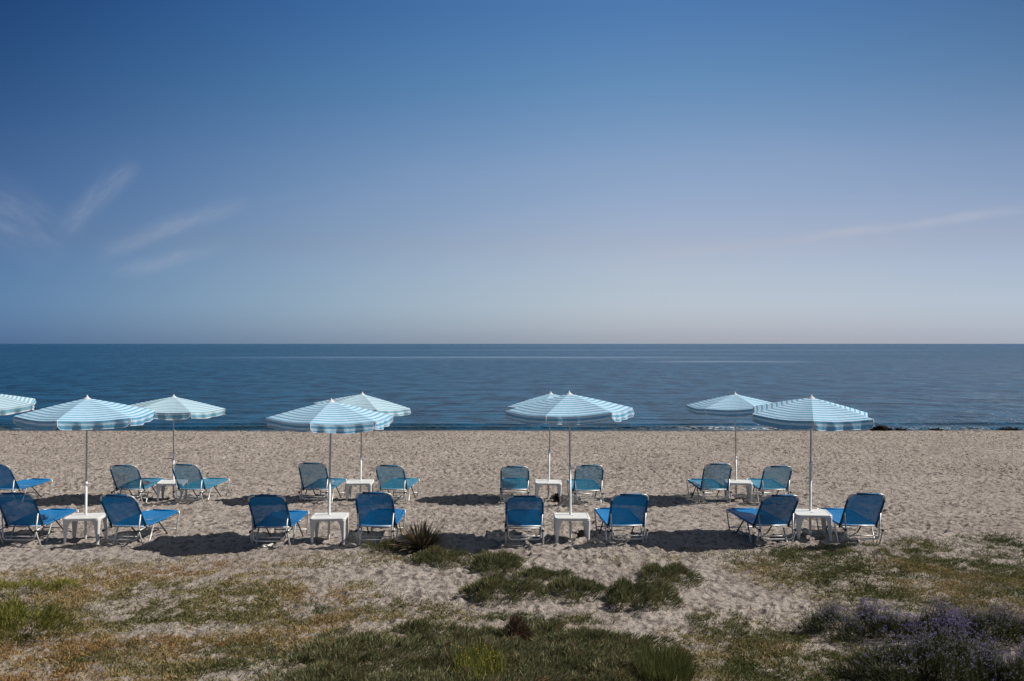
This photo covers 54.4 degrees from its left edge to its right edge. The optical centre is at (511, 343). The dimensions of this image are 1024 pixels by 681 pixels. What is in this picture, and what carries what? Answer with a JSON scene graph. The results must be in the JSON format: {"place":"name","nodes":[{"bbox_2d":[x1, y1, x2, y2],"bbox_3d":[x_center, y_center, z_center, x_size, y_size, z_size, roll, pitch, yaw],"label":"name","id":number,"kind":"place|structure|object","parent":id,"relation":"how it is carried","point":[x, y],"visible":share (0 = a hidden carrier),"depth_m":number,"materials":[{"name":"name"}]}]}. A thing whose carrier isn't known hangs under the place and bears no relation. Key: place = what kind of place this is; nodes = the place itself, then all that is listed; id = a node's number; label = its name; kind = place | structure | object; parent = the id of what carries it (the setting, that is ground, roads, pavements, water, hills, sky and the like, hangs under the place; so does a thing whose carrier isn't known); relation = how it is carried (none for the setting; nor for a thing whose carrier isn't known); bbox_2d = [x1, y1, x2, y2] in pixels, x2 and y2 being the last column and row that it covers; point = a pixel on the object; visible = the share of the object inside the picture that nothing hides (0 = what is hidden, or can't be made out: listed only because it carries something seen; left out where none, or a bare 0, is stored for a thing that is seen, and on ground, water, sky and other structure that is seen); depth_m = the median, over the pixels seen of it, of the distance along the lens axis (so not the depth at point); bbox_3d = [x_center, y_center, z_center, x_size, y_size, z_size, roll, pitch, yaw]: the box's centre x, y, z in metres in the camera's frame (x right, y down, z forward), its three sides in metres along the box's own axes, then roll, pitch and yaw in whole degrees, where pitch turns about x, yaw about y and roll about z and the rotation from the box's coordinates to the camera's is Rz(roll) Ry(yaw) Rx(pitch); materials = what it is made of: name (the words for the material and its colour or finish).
{"place":"outdoors","nodes":[
{"label":"outdoors","id":0,"kind":"place"},
{"bbox_2d":[0,430,1022,521],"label":"beach debris","id":1,"kind":"object","parent":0,"point":[555,462],"visible":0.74,"depth_m":31.93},
{"bbox_2d":[0,430,1023,680],"bbox_3d":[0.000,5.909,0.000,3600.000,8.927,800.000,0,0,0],"label":"beach sand","id":2,"kind":"structure","parent":0,"point":[208,530],"depth_m":17.59,"materials":[{"name":"beige sand"}]},
{"bbox_2d":[0,394,35,414],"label":"beach parasol","id":3,"kind":"object","parent":2,"relation":"on","point":[11,404],"visible":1,"depth_m":20.61,"materials":[{"name":"fabric"}]},
{"bbox_2d":[0,464,52,496],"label":"sun lounger","id":4,"kind":"object","parent":2,"relation":"on","point":[8,481],"visible":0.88,"depth_m":20.23,"materials":[{"name":"fabric"}]},
{"bbox_2d":[0,576,63,596],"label":"green bush","id":5,"kind":"object","parent":2,"relation":"on","point":[33,585],"visible":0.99,"depth_m":12.29,"materials":[{"name":"green plant"}]},
{"bbox_2d":[0,492,78,546],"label":"sun lounger","id":6,"kind":"object","parent":2,"relation":"on","point":[20,509],"visible":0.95,"depth_m":15.15,"materials":[{"name":"fabric"}]},
{"bbox_2d":[0,590,99,652],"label":"green bush","id":7,"kind":"object","parent":2,"relation":"on","point":[9,612],"visible":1,"depth_m":10.32,"materials":[{"name":"green plant"}]},
{"bbox_2d":[37,577,81,592],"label":"green bush","id":8,"kind":"object","parent":2,"relation":"on","point":[63,582],"visible":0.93,"depth_m":12.52,"materials":[{"name":"green plant"}]},
{"bbox_2d":[13,395,155,538],"bbox_3d":[-6.726,1.997,15.713,1.834,2.381,2.085,1,0,0],"label":"beach parasol","id":9,"kind":"object","parent":2,"relation":"on","point":[86,413],"visible":1,"depth_m":15.18,"materials":[{"name":"fabric"}]},
{"bbox_2d":[63,513,107,543],"bbox_3d":[-6.678,2.899,15.600,0.545,0.410,0.545,0,-1,-8],"label":"plastic table","id":10,"kind":"object","parent":2,"relation":"on","point":[93,518],"visible":0.85,"depth_m":15.40,"materials":[{"name":"white plastic"}]},
{"bbox_2d":[110,465,164,501],"bbox_3d":[-7.723,2.834,20.578,0.611,0.861,1.674,0,0,0],"label":"sun lounger","id":11,"kind":"object","parent":2,"relation":"on","point":[126,477],"visible":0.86,"depth_m":19.98,"materials":[{"name":"fabric"}]},
{"bbox_2d":[100,494,179,544],"bbox_3d":[-5.890,2.709,15.816,0.611,0.863,1.672,0,0,5],"label":"sun lounger","id":12,"kind":"object","parent":2,"relation":"on","point":[123,510],"visible":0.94,"depth_m":15.24,"materials":[{"name":"fabric"}]},
{"bbox_2d":[156,479,187,500],"bbox_3d":[-7.032,3.055,20.613,0.545,0.410,0.545,1,1,-8],"label":"plastic table","id":13,"kind":"object","parent":2,"relation":"on","point":[162,484],"visible":0.6,"depth_m":20.43,"materials":[{"name":"white plastic"}]},
{"bbox_2d":[130,394,224,497],"bbox_3d":[-7.099,2.204,20.848,2.117,2.294,2.002,0,0,0],"label":"beach parasol","id":14,"kind":"object","parent":2,"relation":"on","point":[173,407],"visible":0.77,"depth_m":20.41,"materials":[{"name":"fabric"}]},
{"bbox_2d":[172,464,229,502],"bbox_3d":[-6.425,2.824,20.581,0.611,0.876,1.654,0,0,6],"label":"sun lounger","id":15,"kind":"object","parent":2,"relation":"on","point":[188,476],"visible":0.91,"depth_m":19.99,"materials":[{"name":"fabric"}]},
{"bbox_2d":[248,495,308,546],"bbox_3d":[-3.645,2.691,15.633,0.611,0.866,1.668,-1,-1,1],"label":"sun lounger","id":16,"kind":"object","parent":2,"relation":"on","point":[269,511],"visible":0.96,"depth_m":15.02,"materials":[{"name":"fabric"}]},
{"bbox_2d":[298,462,346,501],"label":"sun lounger","id":17,"kind":"object","parent":2,"relation":"on","point":[313,476],"visible":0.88,"depth_m":19.92,"materials":[{"name":"fabric"}]},
{"bbox_2d":[266,398,392,539],"bbox_3d":[-2.852,2.007,15.594,1.859,2.314,2.010,1,0,0],"label":"beach parasol","id":18,"kind":"object","parent":2,"relation":"on","point":[330,416],"visible":1,"depth_m":15.08,"materials":[{"name":"fabric"}]},
{"bbox_2d":[310,512,348,544],"bbox_3d":[-2.835,2.878,15.493,0.545,0.410,0.545,-1,0,-3],"label":"plastic table","id":19,"kind":"object","parent":2,"relation":"on","point":[340,518],"visible":0.99,"depth_m":15.29,"materials":[{"name":"white plastic"}]},
{"bbox_2d":[345,479,373,500],"bbox_3d":[-3.139,3.044,20.542,0.545,0.410,0.545,0,1,-2],"label":"plastic table","id":20,"kind":"object","parent":2,"relation":"on","point":[368,483],"visible":0.88,"depth_m":20.39,"materials":[{"name":"white plastic"}]},
{"bbox_2d":[314,392,410,492],"bbox_3d":[-3.134,2.168,20.765,2.062,2.336,1.867,1,0,0],"label":"beach parasol","id":21,"kind":"object","parent":2,"relation":"on","point":[362,400],"visible":0.69,"depth_m":20.43,"materials":[{"name":"fabric"}]},
{"bbox_2d":[355,492,405,544],"bbox_3d":[-2.057,2.667,15.703,0.611,0.891,1.632,0,0,1],"label":"sun lounger","id":22,"kind":"object","parent":2,"relation":"on","point":[376,510],"visible":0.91,"depth_m":15.07,"materials":[{"name":"fabric"}]},
{"bbox_2d":[361,537,406,553],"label":"shrub","id":23,"kind":"object","parent":2,"relation":"on","point":[386,544],"visible":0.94,"depth_m":14.71,"materials":[{"name":"green plant"}]},
{"bbox_2d":[376,465,419,503],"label":"sun lounger","id":24,"kind":"object","parent":2,"relation":"on","point":[391,477],"visible":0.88,"depth_m":19.90,"materials":[{"name":"fabric"}]},
{"bbox_2d":[390,519,452,555],"bbox_3d":[-1.354,2.839,14.802,1.160,0.491,1.102,0,0,0],"label":"spiky plant","id":25,"kind":"object","parent":2,"relation":"on","point":[421,539],"visible":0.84,"depth_m":14.71,"materials":[{"name":"green plant"}]},
{"bbox_2d":[404,543,471,569],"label":"shrub","id":26,"kind":"object","parent":2,"relation":"on","point":[440,553],"visible":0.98,"depth_m":13.91,"materials":[{"name":"green plant"}]},
{"bbox_2d":[251,616,715,680],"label":"shrub mat","id":27,"kind":"object","parent":2,"relation":"on","point":[603,659],"visible":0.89,"depth_m":9.40,"materials":[{"name":"green plant"}]},
{"bbox_2d":[447,639,511,680],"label":"yellow flower plant","id":28,"kind":"object","parent":27,"relation":"on","point":[486,657],"visible":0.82,"depth_m":9.11,"materials":[{"name":"green plant"}]},
{"bbox_2d":[463,548,533,575],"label":"shrub","id":29,"kind":"object","parent":2,"relation":"on","point":[488,560],"visible":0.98,"depth_m":13.53,"materials":[{"name":"green plant"}]},
{"bbox_2d":[452,568,549,607],"bbox_3d":[-0.118,2.921,12.126,1.237,0.390,1.246,0,0,0],"label":"shrub","id":30,"kind":"object","parent":2,"relation":"on","point":[492,583],"visible":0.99,"depth_m":12.01,"materials":[{"name":"green plant"}]},
{"bbox_2d":[0,546,1023,680],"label":"dry weeds","id":31,"kind":"object","parent":2,"relation":"on","point":[81,592],"visible":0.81,"depth_m":11.40,"materials":[{"name":"plant"}]},
{"bbox_2d":[1,528,1023,680],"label":"green grass","id":32,"kind":"structure","parent":2,"relation":"on","point":[790,638],"depth_m":11.15,"materials":[{"name":"green plant"}]},
{"bbox_2d":[500,466,529,502],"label":"sun lounger","id":33,"kind":"object","parent":2,"relation":"on","point":[514,477],"visible":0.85,"depth_m":19.99,"materials":[{"name":"fabric"}]},
{"bbox_2d":[501,613,534,641],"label":"dead bush","id":34,"kind":"object","parent":2,"relation":"on","point":[518,631],"visible":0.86,"depth_m":10.28,"materials":[{"name":"brown plant"}]},
{"bbox_2d":[504,495,543,544],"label":"sun lounger","id":35,"kind":"object","parent":2,"relation":"on","point":[524,510],"visible":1,"depth_m":15.04,"materials":[{"name":"fabric"}]},
{"bbox_2d":[505,391,559,498],"bbox_3d":[0.808,2.165,20.790,1.984,2.352,1.671,0,0,-18],"label":"beach parasol","id":36,"kind":"object","parent":2,"relation":"on","point":[540,398],"visible":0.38,"depth_m":20.62,"materials":[{"name":"fabric"}]},
{"bbox_2d":[506,564,574,581],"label":"shrub","id":37,"kind":"object","parent":2,"relation":"on","point":[540,571],"visible":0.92,"depth_m":13.10,"materials":[{"name":"green plant"}]},
{"bbox_2d":[535,479,561,501],"bbox_3d":[0.748,3.057,20.627,0.545,0.410,0.545,1,0,0],"label":"plastic table","id":38,"kind":"object","parent":2,"relation":"on","point":[540,482],"visible":0.91,"depth_m":20.37,"materials":[{"name":"white plastic"}]},
{"bbox_2d":[550,493,563,501],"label":"dry weed clump","id":39,"kind":"object","parent":2,"relation":"on","point":[556,498],"visible":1,"depth_m":20.43,"materials":[{"name":"black plant"}]},
{"bbox_2d":[504,391,633,538],"bbox_3d":[0.910,1.944,15.572,2.040,2.428,1.854,-1,0,0],"label":"beach parasol","id":40,"kind":"object","parent":2,"relation":"on","point":[569,408],"visible":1,"depth_m":15.08,"materials":[{"name":"fabric"}]},
{"bbox_2d":[533,573,609,606],"bbox_3d":[0.754,2.963,12.143,1.146,0.284,1.093,0,0,40],"label":"shrub","id":41,"kind":"object","parent":2,"relation":"on","point":[560,583],"visible":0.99,"depth_m":12.12,"materials":[{"name":"green plant"}]},
{"bbox_2d":[554,513,589,542],"bbox_3d":[0.927,2.872,15.464,0.545,0.410,0.545,0,-1,0],"label":"plastic table","id":42,"kind":"object","parent":2,"relation":"on","point":[559,518],"visible":0.99,"depth_m":15.21,"materials":[{"name":"white plastic"}]},
{"bbox_2d":[576,530,583,536],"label":"clump","id":43,"kind":"object","parent":2,"relation":"on","point":[580,533],"visible":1,"depth_m":15.65,"materials":[{"name":"grey"}]},
{"bbox_2d":[567,465,603,504],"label":"sun lounger","id":44,"kind":"object","parent":2,"relation":"on","point":[588,477],"visible":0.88,"depth_m":19.80,"materials":[{"name":"fabric"}]},
{"bbox_2d":[527,625,693,650],"bbox_3d":[0.986,2.984,10.156,1.874,0.245,0.592,0,0,0],"label":"shrub","id":45,"kind":"object","parent":2,"relation":"on","point":[599,633],"visible":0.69,"depth_m":10.12,"materials":[{"name":"green plant"}]},
{"bbox_2d":[594,493,648,543],"bbox_3d":[1.714,2.675,15.739,0.611,0.870,1.663,0,1,-5],"label":"sun lounger","id":46,"kind":"object","parent":2,"relation":"on","point":[626,510],"visible":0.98,"depth_m":15.13,"materials":[{"name":"fabric"}]},
{"bbox_2d":[593,574,685,611],"bbox_3d":[1.517,2.932,11.851,1.132,0.353,1.198,0,0,0],"label":"shrub","id":47,"kind":"object","parent":2,"relation":"on","point":[623,589],"visible":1,"depth_m":11.67,"materials":[{"name":"green plant"}]},
{"bbox_2d":[629,634,701,680],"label":"grass tuft","id":48,"kind":"object","parent":2,"relation":"on","point":[666,664],"visible":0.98,"depth_m":9.05,"materials":[{"name":"green plant"}]},
{"bbox_2d":[632,559,707,590],"bbox_3d":[2.045,2.965,12.915,0.982,0.296,1.185,0,0,0],"label":"shrub","id":49,"kind":"object","parent":2,"relation":"on","point":[672,570],"visible":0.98,"depth_m":12.87,"materials":[{"name":"green plant"}]},
{"bbox_2d":[686,463,731,503],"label":"sun lounger","id":50,"kind":"object","parent":2,"relation":"on","point":[716,476],"visible":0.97,"depth_m":20.04,"materials":[{"name":"fabric"}]},
{"bbox_2d":[686,392,771,498],"bbox_3d":[4.671,2.166,20.745,1.963,2.335,2.002,-1,0,0],"label":"beach parasol","id":51,"kind":"object","parent":2,"relation":"on","point":[735,405],"visible":0.72,"depth_m":20.27,"materials":[{"name":"fabric"}]},
{"bbox_2d":[724,479,752,501],"bbox_3d":[4.667,3.043,20.542,0.545,0.410,0.545,0,0,8],"label":"plastic table","id":52,"kind":"object","parent":2,"relation":"on","point":[748,484],"visible":0.73,"depth_m":20.32,"materials":[{"name":"white plastic"}]},
{"bbox_2d":[726,494,798,545],"bbox_3d":[3.905,2.662,15.595,0.611,0.849,1.690,1,0,-7],"label":"sun lounger","id":53,"kind":"object","parent":2,"relation":"on","point":[776,510],"visible":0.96,"depth_m":15.01,"materials":[{"name":"fabric"}]},
{"bbox_2d":[745,466,791,502],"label":"sun lounger","id":54,"kind":"object","parent":2,"relation":"on","point":[775,478],"visible":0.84,"depth_m":20.01,"materials":[{"name":"fabric"}]},
{"bbox_2d":[791,509,831,540],"bbox_3d":[4.701,2.847,15.632,0.545,0.410,0.545,0,1,6],"label":"plastic table","id":55,"kind":"object","parent":2,"relation":"on","point":[824,515],"visible":0.79,"depth_m":15.43,"materials":[{"name":"white plastic"}]},
{"bbox_2d":[752,394,873,535],"bbox_3d":[4.729,1.968,15.762,1.796,2.337,2.096,0,0,14],"label":"beach parasol","id":56,"kind":"object","parent":2,"relation":"on","point":[804,414],"visible":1,"depth_m":15.22,"materials":[{"name":"fabric"}]},
{"bbox_2d":[786,597,902,640],"bbox_3d":[3.551,2.888,10.554,1.319,0.374,0.816,0,0,0],"label":"flowering bush","id":57,"kind":"object","parent":2,"relation":"on","point":[822,618],"visible":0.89,"depth_m":10.55,"materials":[{"name":"purple plant"}]},
{"bbox_2d":[816,493,885,543],"bbox_3d":[5.278,2.651,15.592,0.611,0.866,1.668,1,0,0],"label":"sun lounger","id":58,"kind":"object","parent":2,"relation":"on","point":[862,509],"visible":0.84,"depth_m":14.98,"materials":[{"name":"fabric"}]},
{"bbox_2d":[893,427,907,430],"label":"seaweed heap","id":59,"kind":"object","parent":2,"relation":"on","point":[903,429],"visible":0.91,"depth_m":45.46,"materials":[{"name":"brown plant"}]},
{"bbox_2d":[818,596,995,653],"bbox_3d":[4.032,2.857,10.187,1.817,0.466,1.045,0,0,0],"label":"flowering bush","id":60,"kind":"object","parent":2,"relation":"on","point":[909,626],"visible":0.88,"depth_m":10.18,"materials":[{"name":"purple plant"}]},
{"bbox_2d":[828,621,1015,680],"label":"flowering bush","id":61,"kind":"object","parent":2,"relation":"on","point":[947,654],"visible":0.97,"depth_m":8.87,"materials":[{"name":"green plant"}]},
{"bbox_2d":[917,599,1023,652],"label":"flowering bush","id":62,"kind":"object","parent":2,"relation":"on","point":[1003,627],"visible":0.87,"depth_m":10.14,"materials":[{"name":"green plant"}]},
{"bbox_2d":[924,633,1023,680],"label":"flowering bush","id":63,"kind":"object","parent":2,"relation":"on","point":[1013,669],"visible":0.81,"depth_m":8.61,"materials":[{"name":"purple plant"}]},
{"bbox_2d":[0,344,1023,430],"bbox_3d":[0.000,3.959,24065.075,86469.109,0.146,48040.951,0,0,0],"label":"sea water","id":64,"kind":"structure","parent":0,"point":[249,387],"depth_m":111.65,"materials":[{"name":"blue liquid"}]},
{"bbox_2d":[869,424,891,430],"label":"seaweed heap","id":65,"kind":"object","parent":64,"relation":"on","point":[881,428],"visible":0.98,"depth_m":45.38,"materials":[{"name":"brown plant"}]},
{"bbox_2d":[999,426,1021,430],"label":"seaweed heap","id":66,"kind":"object","parent":64,"relation":"on","point":[1014,429],"visible":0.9,"depth_m":45.38,"materials":[{"name":"brown plant"}]},
{"bbox_2d":[0,0,1023,343],"label":"sky","id":67,"kind":"structure","parent":0,"point":[172,171],"materials":[{"name":"blue"}]},
{"bbox_2d":[1,545,1023,680],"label":"sparse sprigs","id":68,"kind":"object","parent":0,"point":[513,605],"visible":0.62,"depth_m":11.58,"materials":[{"name":"green plant"}]}
]}

